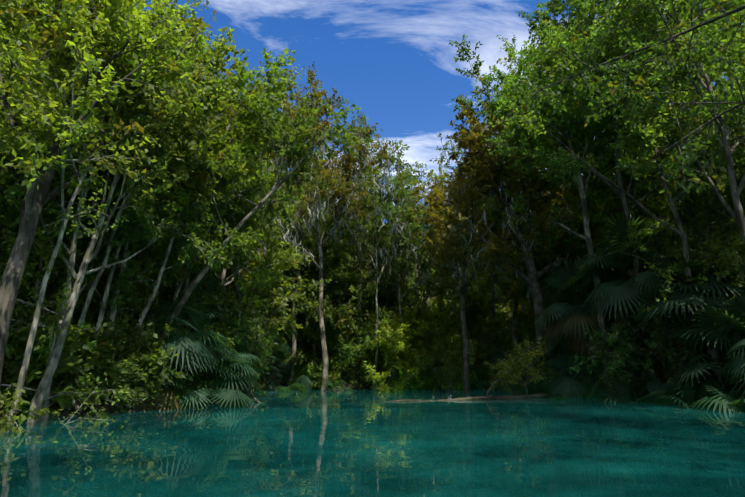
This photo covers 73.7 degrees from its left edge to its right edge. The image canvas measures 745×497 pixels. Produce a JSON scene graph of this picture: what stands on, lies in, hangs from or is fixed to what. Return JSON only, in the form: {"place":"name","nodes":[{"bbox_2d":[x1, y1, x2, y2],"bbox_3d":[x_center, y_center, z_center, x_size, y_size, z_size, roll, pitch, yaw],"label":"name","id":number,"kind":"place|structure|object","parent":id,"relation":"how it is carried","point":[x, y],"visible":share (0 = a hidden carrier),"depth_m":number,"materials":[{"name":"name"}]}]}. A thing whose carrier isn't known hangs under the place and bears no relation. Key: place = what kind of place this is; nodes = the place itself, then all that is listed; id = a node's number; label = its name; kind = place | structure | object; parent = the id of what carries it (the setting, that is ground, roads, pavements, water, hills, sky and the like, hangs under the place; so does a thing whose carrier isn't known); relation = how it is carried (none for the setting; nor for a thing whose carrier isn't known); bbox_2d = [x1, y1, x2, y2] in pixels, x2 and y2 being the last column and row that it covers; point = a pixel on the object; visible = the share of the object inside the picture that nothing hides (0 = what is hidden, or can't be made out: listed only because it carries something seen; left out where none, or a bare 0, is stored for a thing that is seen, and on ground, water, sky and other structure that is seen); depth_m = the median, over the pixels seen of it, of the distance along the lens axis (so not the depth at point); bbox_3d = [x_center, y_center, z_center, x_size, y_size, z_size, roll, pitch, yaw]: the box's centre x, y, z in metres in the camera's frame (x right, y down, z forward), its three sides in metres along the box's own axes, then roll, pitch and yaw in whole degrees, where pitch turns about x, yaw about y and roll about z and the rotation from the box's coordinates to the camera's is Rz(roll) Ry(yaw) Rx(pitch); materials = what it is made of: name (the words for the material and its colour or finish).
{"place":"outdoors","nodes":[
{"label":"outdoors","id":0,"kind":"place"},
{"bbox_2d":[0,373,737,419],"bbox_3d":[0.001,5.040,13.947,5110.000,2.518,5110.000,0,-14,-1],"label":"terrain","id":1,"kind":"structure","parent":0,"point":[64,412],"depth_m":15.34,"materials":[{"name":"brown soil"}]},
{"bbox_2d":[0,52,102,289],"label":"tree","id":2,"kind":"object","parent":1,"relation":"on","point":[38,246],"visible":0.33,"depth_m":12.78,"materials":[{"name":"green plant"}]},
{"bbox_2d":[0,75,122,300],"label":"understorey tree","id":3,"kind":"object","parent":1,"relation":"on","point":[49,218],"visible":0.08,"depth_m":13.38,"materials":[{"name":"green plant"}]},
{"bbox_2d":[1,192,143,319],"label":"tree","id":4,"kind":"object","parent":1,"relation":"on","point":[49,295],"visible":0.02,"depth_m":17.82,"materials":[{"name":"green plant"}]},
{"bbox_2d":[0,134,183,319],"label":"tree","id":5,"kind":"object","parent":1,"relation":"on","point":[126,233],"visible":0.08,"depth_m":15.47,"materials":[{"name":"green plant"}]},
{"bbox_2d":[0,69,199,332],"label":"tree","id":6,"kind":"object","parent":1,"relation":"on","point":[12,183],"visible":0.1,"depth_m":15.34,"materials":[{"name":"green plant"}]},
{"bbox_2d":[0,0,212,385],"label":"tree","id":7,"kind":"object","parent":1,"relation":"on","point":[36,166],"visible":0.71,"depth_m":11.72,"materials":[{"name":"green plant"}]},
{"bbox_2d":[0,0,214,432],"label":"slender tree","id":8,"kind":"object","parent":1,"relation":"on","point":[11,417],"visible":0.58,"depth_m":11.57,"materials":[{"name":"green plant"}]},
{"bbox_2d":[2,38,227,316],"bbox_3d":[-9.728,-1.801,18.215,9.505,14.493,8.517,0,-14,-1],"label":"tree","id":9,"kind":"object","parent":1,"relation":"on","point":[223,181],"visible":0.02,"depth_m":17.60,"materials":[{"name":"green plant"}]},
{"bbox_2d":[0,0,232,420],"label":"tree","id":10,"kind":"object","parent":1,"relation":"on","point":[67,290],"visible":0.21,"depth_m":13.68,"materials":[{"name":"green plant"}]},
{"bbox_2d":[0,9,238,426],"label":"tree","id":11,"kind":"object","parent":1,"relation":"on","point":[45,382],"visible":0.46,"depth_m":13.41,"materials":[{"name":"green plant"}]},
{"bbox_2d":[1,16,244,414],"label":"slender tree","id":12,"kind":"object","parent":1,"relation":"on","point":[218,60],"visible":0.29,"depth_m":14.70,"materials":[{"name":"green plant"}]},
{"bbox_2d":[42,3,224,409],"bbox_3d":[-8.013,-1.556,16.724,6.054,13.373,6.029,6,-15,-21],"label":"tree","id":13,"kind":"object","parent":1,"relation":"on","point":[113,315],"visible":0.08,"depth_m":16.30,"materials":[{"name":"green plant"}]},
{"bbox_2d":[2,276,282,397],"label":"bank shrubs","id":14,"kind":"object","parent":1,"relation":"on","point":[253,329],"visible":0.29,"depth_m":19.70,"materials":[{"name":"green plant"}]},
{"bbox_2d":[120,279,204,342],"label":"sabal palm","id":15,"kind":"object","parent":1,"relation":"on","point":[168,288],"depth_m":19.88,"materials":[{"name":"green plant"}]},
{"bbox_2d":[118,312,207,410],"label":"sabal palm","id":16,"kind":"object","parent":1,"relation":"on","point":[164,396],"visible":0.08,"depth_m":16.15,"materials":[{"name":"green plant"}]},
{"bbox_2d":[76,0,257,411],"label":"slender tree","id":17,"kind":"object","parent":1,"relation":"on","point":[206,184],"visible":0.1,"depth_m":16.19,"materials":[{"name":"green plant"}]},
{"bbox_2d":[51,83,301,313],"bbox_3d":[-6.915,-1.073,20.198,10.804,14.102,7.794,-12,-18,39],"label":"tree","id":18,"kind":"object","parent":1,"relation":"on","point":[242,238],"visible":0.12,"depth_m":17.10,"materials":[{"name":"green plant"}]},
{"bbox_2d":[69,47,297,405],"bbox_3d":[-6.193,-1.460,17.276,6.770,13.441,5.126,10,-17,-34],"label":"slender tree","id":19,"kind":"object","parent":1,"relation":"on","point":[244,117],"visible":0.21,"depth_m":17.75,"materials":[{"name":"green plant"}]},
{"bbox_2d":[141,287,241,392],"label":"sabal palm","id":20,"kind":"object","parent":1,"relation":"on","point":[185,345],"visible":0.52,"depth_m":17.13,"materials":[{"name":"green plant"}]},
{"bbox_2d":[148,276,244,337],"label":"sabal palm","id":21,"kind":"object","parent":1,"relation":"on","point":[212,286],"visible":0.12,"depth_m":20.75,"materials":[{"name":"green plant"}]},
{"bbox_2d":[153,61,260,399],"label":"tree","id":22,"kind":"object","parent":1,"relation":"on","point":[186,284],"visible":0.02,"depth_m":20.06,"materials":[{"name":"green plant"}]},
{"bbox_2d":[152,80,265,318],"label":"tree","id":23,"kind":"object","parent":1,"relation":"on","point":[225,126],"visible":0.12,"depth_m":19.57,"materials":[{"name":"green plant"}]},
{"bbox_2d":[169,336,257,409],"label":"sabal palm","id":24,"kind":"object","parent":1,"relation":"on","point":[230,397],"visible":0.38,"depth_m":17.47,"materials":[{"name":"green plant"}]},
{"bbox_2d":[149,239,280,326],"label":"tree","id":25,"kind":"object","parent":1,"relation":"on","point":[226,276],"visible":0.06,"depth_m":31.81,"materials":[{"name":"green plant"}]},
{"bbox_2d":[121,49,309,401],"bbox_3d":[-6.385,-0.992,19.652,7.458,13.677,5.153,0,-14,-1],"label":"slender tree","id":26,"kind":"object","parent":1,"relation":"on","point":[181,283],"visible":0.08,"depth_m":19.59,"materials":[{"name":"green plant"}]},
{"bbox_2d":[116,202,323,341],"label":"understorey tree","id":27,"kind":"object","parent":1,"relation":"on","point":[277,326],"visible":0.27,"depth_m":23.10,"materials":[{"name":"green plant"}]},
{"bbox_2d":[193,320,266,406],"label":"sabal palm","id":28,"kind":"object","parent":1,"relation":"on","point":[245,355],"visible":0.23,"depth_m":18.89,"materials":[{"name":"green plant"}]},
{"bbox_2d":[154,78,315,296],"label":"forest tree","id":29,"kind":"object","parent":1,"relation":"on","point":[276,217],"visible":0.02,"depth_m":30.04,"materials":[{"name":"green plant"}]},
{"bbox_2d":[197,200,297,320],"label":"tree","id":30,"kind":"object","parent":1,"relation":"on","point":[292,279],"visible":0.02,"depth_m":33.28,"materials":[{"name":"green plant"}]},
{"bbox_2d":[196,132,310,402],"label":"tree","id":31,"kind":"object","parent":1,"relation":"on","point":[260,271],"visible":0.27,"depth_m":20.71,"materials":[{"name":"green plant"}]},
{"bbox_2d":[137,69,376,403],"bbox_3d":[-4.666,-0.583,17.274,8.223,11.753,6.390,-11,-18,37],"label":"leaning tree","id":32,"kind":"object","parent":1,"relation":"on","point":[282,139],"visible":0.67,"depth_m":17.68,"materials":[{"name":"green plant"}]},
{"bbox_2d":[245,349,287,389],"bbox_3d":[-7.678,8.385,34.640,4.124,4.142,3.810,11,-18,-37],"label":"bush","id":33,"kind":"object","parent":1,"relation":"on","point":[271,380],"visible":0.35,"depth_m":33.78,"materials":[{"name":"green plant"}]},
{"bbox_2d":[256,333,302,389],"bbox_3d":[-6.990,8.123,34.504,4.664,4.285,3.848,9,-16,-31],"label":"shrub","id":34,"kind":"object","parent":1,"relation":"on","point":[282,353],"visible":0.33,"depth_m":34.29,"materials":[{"name":"green plant"}]},
{"bbox_2d":[248,244,311,339],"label":"tree","id":35,"kind":"object","parent":1,"relation":"on","point":[290,302],"visible":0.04,"depth_m":38.34,"materials":[{"name":"green plant"}]},
{"bbox_2d":[278,375,312,392],"bbox_3d":[-4.703,9.725,30.688,3.875,3.690,3.616,11,-17,-36],"label":"rock","id":36,"kind":"object","parent":1,"relation":"on","point":[303,382],"visible":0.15,"depth_m":30.73,"materials":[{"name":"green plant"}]},
{"bbox_2d":[249,86,358,387],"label":"tree","id":37,"kind":"object","parent":1,"relation":"on","point":[297,274],"visible":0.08,"depth_m":36.12,"materials":[{"name":"green plant"}]},
{"bbox_2d":[248,69,372,391],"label":"mossy tree","id":38,"kind":"object","parent":1,"relation":"on","point":[327,173],"visible":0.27,"depth_m":30.49,"materials":[{"name":"green plant"}]},
{"bbox_2d":[266,281,355,373],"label":"tree","id":39,"kind":"object","parent":1,"relation":"on","point":[331,320],"visible":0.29,"depth_m":35.50,"materials":[{"name":"green plant"}]},
{"bbox_2d":[286,273,347,363],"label":"tree","id":40,"kind":"object","parent":1,"relation":"on","point":[304,332],"visible":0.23,"depth_m":36.36,"materials":[{"name":"green plant"}]},
{"bbox_2d":[240,61,396,390],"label":"mossy tree","id":41,"kind":"object","parent":1,"relation":"on","point":[348,161],"visible":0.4,"depth_m":34.33,"materials":[{"name":"green plant"}]},
{"bbox_2d":[260,217,397,360],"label":"tree","id":42,"kind":"object","parent":1,"relation":"on","point":[324,247],"visible":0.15,"depth_m":39.10,"materials":[{"name":"green plant"}]},
{"bbox_2d":[284,225,381,359],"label":"tree","id":43,"kind":"object","parent":1,"relation":"on","point":[344,260],"visible":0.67,"depth_m":36.34,"materials":[{"name":"green plant"}]},
{"bbox_2d":[283,147,411,379],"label":"forest tree","id":44,"kind":"object","parent":1,"relation":"on","point":[363,272],"visible":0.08,"depth_m":42.65,"materials":[{"name":"green plant"}]},
{"bbox_2d":[320,111,414,382],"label":"tree","id":45,"kind":"object","parent":1,"relation":"on","point":[345,230],"visible":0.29,"depth_m":39.28,"materials":[{"name":"green plant"}]},
{"bbox_2d":[0,298,744,419],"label":"water edge plants","id":46,"kind":"object","parent":1,"relation":"on","point":[92,353],"visible":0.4,"depth_m":14.83,"materials":[{"name":"green plant"}]},
{"bbox_2d":[320,134,425,333],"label":"forest tree","id":47,"kind":"object","parent":1,"relation":"on","point":[361,252],"visible":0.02,"depth_m":51.45,"materials":[{"name":"green plant"}]},
{"bbox_2d":[331,269,418,347],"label":"tree","id":48,"kind":"object","parent":1,"relation":"on","point":[389,297],"visible":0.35,"depth_m":43.20,"materials":[{"name":"green plant"}]},
{"bbox_2d":[325,117,433,389],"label":"tree","id":49,"kind":"object","parent":1,"relation":"on","point":[374,219],"visible":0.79,"depth_m":36.42,"materials":[{"name":"green plant"}]},
{"bbox_2d":[364,274,422,334],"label":"understorey tree","id":50,"kind":"object","parent":1,"relation":"on","point":[409,285],"visible":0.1,"depth_m":48.24,"materials":[{"name":"green plant"}]},
{"bbox_2d":[363,320,440,392],"bbox_3d":[2.024,7.999,32.831,5.395,6.626,6.368,0,-14,-1],"label":"bright shrub","id":51,"kind":"object","parent":1,"relation":"on","point":[390,340],"visible":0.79,"depth_m":32.23,"materials":[{"name":"green plant"}]},
{"bbox_2d":[354,146,457,320],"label":"tree","id":52,"kind":"object","parent":1,"relation":"on","point":[398,238],"visible":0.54,"depth_m":38.03,"materials":[{"name":"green plant"}]},
{"bbox_2d":[378,297,458,390],"bbox_3d":[3.267,7.125,34.697,6.054,8.063,5.682,0,-14,-1],"label":"bright shrub","id":53,"kind":"object","parent":1,"relation":"on","point":[422,327],"visible":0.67,"depth_m":34.34,"materials":[{"name":"green plant"}]},
{"bbox_2d":[371,169,466,322],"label":"forest tree","id":54,"kind":"object","parent":1,"relation":"on","point":[403,287],"visible":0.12,"depth_m":42.30,"materials":[{"name":"green plant"}]},
{"bbox_2d":[260,303,612,385],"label":"bank shrubs","id":55,"kind":"object","parent":1,"relation":"on","point":[347,351],"visible":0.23,"depth_m":36.12,"materials":[{"name":"green plant"}]},
{"bbox_2d":[429,300,456,340],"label":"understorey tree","id":56,"kind":"object","parent":1,"relation":"on","point":[440,308],"visible":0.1,"depth_m":46.69,"materials":[{"name":"green plant"}]},
{"bbox_2d":[413,157,486,323],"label":"forest tree","id":57,"kind":"object","parent":1,"relation":"on","point":[439,177],"visible":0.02,"depth_m":63.91,"materials":[{"name":"green plant"}]},
{"bbox_2d":[414,160,510,313],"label":"forest tree","id":58,"kind":"object","parent":1,"relation":"on","point":[495,274],"visible":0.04,"depth_m":61.12,"materials":[{"name":"green plant"}]},
{"bbox_2d":[418,129,510,391],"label":"tall tree","id":59,"kind":"object","parent":1,"relation":"on","point":[454,197],"visible":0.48,"depth_m":32.41,"materials":[{"name":"green plant"}]},
{"bbox_2d":[432,275,521,351],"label":"understorey tree","id":60,"kind":"object","parent":1,"relation":"on","point":[487,323],"visible":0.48,"depth_m":39.16,"materials":[{"name":"green plant"}]},
{"bbox_2d":[443,173,524,362],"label":"forest tree","id":61,"kind":"object","parent":1,"relation":"on","point":[493,287],"visible":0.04,"depth_m":41.64,"materials":[{"name":"green plant"}]},
{"bbox_2d":[457,287,511,362],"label":"understorey tree","id":62,"kind":"object","parent":1,"relation":"on","point":[476,311],"visible":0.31,"depth_m":43.27,"materials":[{"name":"green plant"}]},
{"bbox_2d":[429,115,572,353],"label":"forest tree","id":63,"kind":"object","parent":1,"relation":"on","point":[515,323],"visible":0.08,"depth_m":34.38,"materials":[{"name":"green plant"}]},
{"bbox_2d":[485,345,532,391],"bbox_3d":[8.855,8.570,31.538,3.589,4.903,4.005,8,-16,-30],"label":"shrub","id":64,"kind":"object","parent":1,"relation":"on","point":[500,388],"visible":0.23,"depth_m":31.91,"materials":[{"name":"green plant"}]},
{"bbox_2d":[439,60,578,327],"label":"forest tree","id":65,"kind":"object","parent":1,"relation":"on","point":[511,62],"visible":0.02,"depth_m":41.77,"materials":[{"name":"green plant"}]},
{"bbox_2d":[496,275,547,343],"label":"understorey tree","id":66,"kind":"object","parent":1,"relation":"on","point":[507,307],"visible":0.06,"depth_m":50.85,"materials":[{"name":"green plant"}]},
{"bbox_2d":[490,211,572,355],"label":"tree","id":67,"kind":"object","parent":1,"relation":"on","point":[505,284],"visible":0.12,"depth_m":36.81,"materials":[{"name":"green plant"}]},
{"bbox_2d":[410,96,658,391],"bbox_3d":[9.482,0.308,29.999,14.740,20.236,10.252,0,-14,-1],"label":"tall tree","id":68,"kind":"object","parent":1,"relation":"on","point":[487,173],"visible":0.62,"depth_m":28.29,"materials":[{"name":"green plant"}]},
{"bbox_2d":[517,381,555,394],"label":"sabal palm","id":69,"kind":"object","parent":1,"relation":"on","point":[540,390],"visible":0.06,"depth_m":24.50,"materials":[{"name":"green plant"}]},
{"bbox_2d":[482,0,610,208],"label":"forest tree","id":70,"kind":"object","parent":1,"relation":"on","point":[514,40],"visible":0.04,"depth_m":40.08,"materials":[{"name":"green plant"}]},
{"bbox_2d":[516,331,603,399],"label":"sabal palm","id":71,"kind":"object","parent":1,"relation":"on","point":[566,383],"visible":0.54,"depth_m":23.01,"materials":[{"name":"green plant"}]},
{"bbox_2d":[449,0,674,374],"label":"forest tree","id":72,"kind":"object","parent":1,"relation":"on","point":[475,67],"visible":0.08,"depth_m":31.20,"materials":[{"name":"green plant"}]},
{"bbox_2d":[527,212,615,384],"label":"understorey tree","id":73,"kind":"object","parent":1,"relation":"on","point":[560,257],"depth_m":33.67,"materials":[{"name":"green plant"}]},
{"bbox_2d":[533,264,619,397],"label":"sabal palm","id":74,"kind":"object","parent":1,"relation":"on","point":[566,319],"visible":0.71,"depth_m":23.42,"materials":[{"name":"green plant"}]},
{"bbox_2d":[475,14,681,398],"bbox_3d":[9.634,-2.535,24.377,11.317,21.824,8.987,-12,-18,40],"label":"tree","id":75,"kind":"object","parent":1,"relation":"on","point":[569,114],"visible":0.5,"depth_m":23.97,"materials":[{"name":"green plant"}]},
{"bbox_2d":[547,374,633,401],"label":"sabal palm","id":76,"kind":"object","parent":1,"relation":"on","point":[591,387],"visible":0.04,"depth_m":21.70,"materials":[{"name":"green plant"}]},
{"bbox_2d":[510,164,680,358],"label":"tree","id":77,"kind":"object","parent":1,"relation":"on","point":[542,264],"visible":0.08,"depth_m":32.67,"materials":[{"name":"green plant"}]},
{"bbox_2d":[524,143,669,358],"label":"tree","id":78,"kind":"object","parent":1,"relation":"on","point":[547,294],"visible":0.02,"depth_m":30.62,"materials":[{"name":"green plant"}]},
{"bbox_2d":[475,0,744,400],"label":"tree","id":79,"kind":"object","parent":1,"relation":"on","point":[521,162],"visible":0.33,"depth_m":22.69,"materials":[{"name":"green plant"}]},
{"bbox_2d":[488,0,744,392],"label":"tree","id":80,"kind":"object","parent":1,"relation":"on","point":[634,165],"visible":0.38,"depth_m":19.67,"materials":[{"name":"green plant"}]},
{"bbox_2d":[589,248,655,394],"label":"sabal palm","id":81,"kind":"object","parent":1,"relation":"on","point":[618,272],"visible":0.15,"depth_m":21.93,"materials":[{"name":"green plant"}]},
{"bbox_2d":[572,211,683,358],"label":"sabal palm","id":82,"kind":"object","parent":1,"relation":"on","point":[618,245],"visible":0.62,"depth_m":21.17,"materials":[{"name":"green plant"}]},
{"bbox_2d":[518,1,743,266],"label":"forest tree","id":83,"kind":"object","parent":1,"relation":"on","point":[541,27],"visible":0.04,"depth_m":29.94,"materials":[{"name":"green plant"}]},
{"bbox_2d":[531,36,744,267],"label":"tree","id":84,"kind":"object","parent":1,"relation":"on","point":[711,199],"visible":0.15,"depth_m":23.59,"materials":[{"name":"green plant"}]},
{"bbox_2d":[589,372,688,404],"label":"sabal palm","id":85,"kind":"object","parent":1,"relation":"on","point":[652,386],"visible":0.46,"depth_m":19.68,"materials":[{"name":"green plant"}]},
{"bbox_2d":[561,0,743,232],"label":"forest tree","id":86,"kind":"object","parent":1,"relation":"on","point":[602,13],"depth_m":29.39,"materials":[{"name":"green plant"}]},
{"bbox_2d":[564,131,743,383],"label":"tree","id":87,"kind":"object","parent":1,"relation":"on","point":[599,207],"visible":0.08,"depth_m":26.61,"materials":[{"name":"green plant"}]},
{"bbox_2d":[569,258,744,391],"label":"bank shrubs","id":88,"kind":"object","parent":1,"relation":"on","point":[661,344],"visible":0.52,"depth_m":20.12,"materials":[{"name":"green plant"}]},
{"bbox_2d":[571,0,742,266],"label":"forest tree","id":89,"kind":"object","parent":1,"relation":"on","point":[653,172],"visible":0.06,"depth_m":24.92,"materials":[{"name":"green plant"}]},
{"bbox_2d":[577,1,744,200],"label":"forest tree","id":90,"kind":"object","parent":1,"relation":"on","point":[641,85],"visible":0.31,"depth_m":19.36,"materials":[{"name":"green plant"}]},
{"bbox_2d":[582,106,742,385],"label":"tree","id":91,"kind":"object","parent":1,"relation":"on","point":[695,229],"visible":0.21,"depth_m":21.58,"materials":[{"name":"green plant"}]},
{"bbox_2d":[592,0,744,243],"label":"tree","id":92,"kind":"object","parent":1,"relation":"on","point":[716,42],"visible":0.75,"depth_m":16.73,"materials":[{"name":"green plant"}]},
{"bbox_2d":[600,14,744,293],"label":"tree","id":93,"kind":"object","parent":1,"relation":"on","point":[719,262],"visible":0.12,"depth_m":19.74,"materials":[{"name":"green plant"}]},
{"bbox_2d":[628,254,744,393],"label":"sabal palm","id":94,"kind":"object","parent":1,"relation":"on","point":[679,279],"visible":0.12,"depth_m":19.71,"materials":[{"name":"green plant"}]},
{"bbox_2d":[634,253,744,398],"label":"sabal palm","id":95,"kind":"object","parent":1,"relation":"on","point":[692,299],"visible":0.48,"depth_m":18.47,"materials":[{"name":"green plant"}]},
{"bbox_2d":[641,118,744,304],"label":"tree","id":96,"kind":"object","parent":1,"relation":"on","point":[698,206],"visible":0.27,"depth_m":21.20,"materials":[{"name":"green plant"}]},
{"bbox_2d":[655,372,743,409],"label":"sabal palm","id":97,"kind":"object","parent":1,"relation":"on","point":[687,394],"visible":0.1,"depth_m":17.49,"materials":[{"name":"green plant"}]},
{"bbox_2d":[663,289,744,408],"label":"sabal palm","id":98,"kind":"object","parent":1,"relation":"on","point":[715,333],"visible":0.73,"depth_m":17.09,"materials":[{"name":"green plant"}]},
{"bbox_2d":[690,386,744,412],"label":"sabal palm","id":99,"kind":"object","parent":1,"relation":"on","point":[725,401],"visible":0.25,"depth_m":15.31,"materials":[{"name":"green plant"}]},
{"bbox_2d":[715,307,744,382],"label":"sabal palm","id":100,"kind":"object","parent":1,"relation":"on","point":[737,362],"visible":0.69,"depth_m":16.00,"materials":[{"name":"green plant"}]},
{"bbox_2d":[0,389,744,496],"bbox_3d":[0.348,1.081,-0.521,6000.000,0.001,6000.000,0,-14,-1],"label":"water surface","id":101,"kind":"object","parent":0,"point":[339,443],"depth_m":7.69,"materials":[{"name":"teal liquid"}]},
{"bbox_2d":[378,334,604,401],"bbox_3d":[5.381,5.541,23.121,12.982,3.226,3.157,3,-14,-13],"label":"fallen log","id":102,"kind":"object","parent":101,"relation":"on","point":[509,375],"visible":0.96,"depth_m":23.03,"materials":[{"name":"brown plant"}]},
{"bbox_2d":[136,0,742,366],"label":"sky","id":103,"kind":"structure","parent":0,"point":[393,59],"materials":[{"name":"blue"}]},
{"bbox_2d":[505,0,744,198],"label":"overhanging branch","id":104,"kind":"object","parent":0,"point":[695,148],"visible":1,"depth_m":12.14,"materials":[{"name":"green plant"}]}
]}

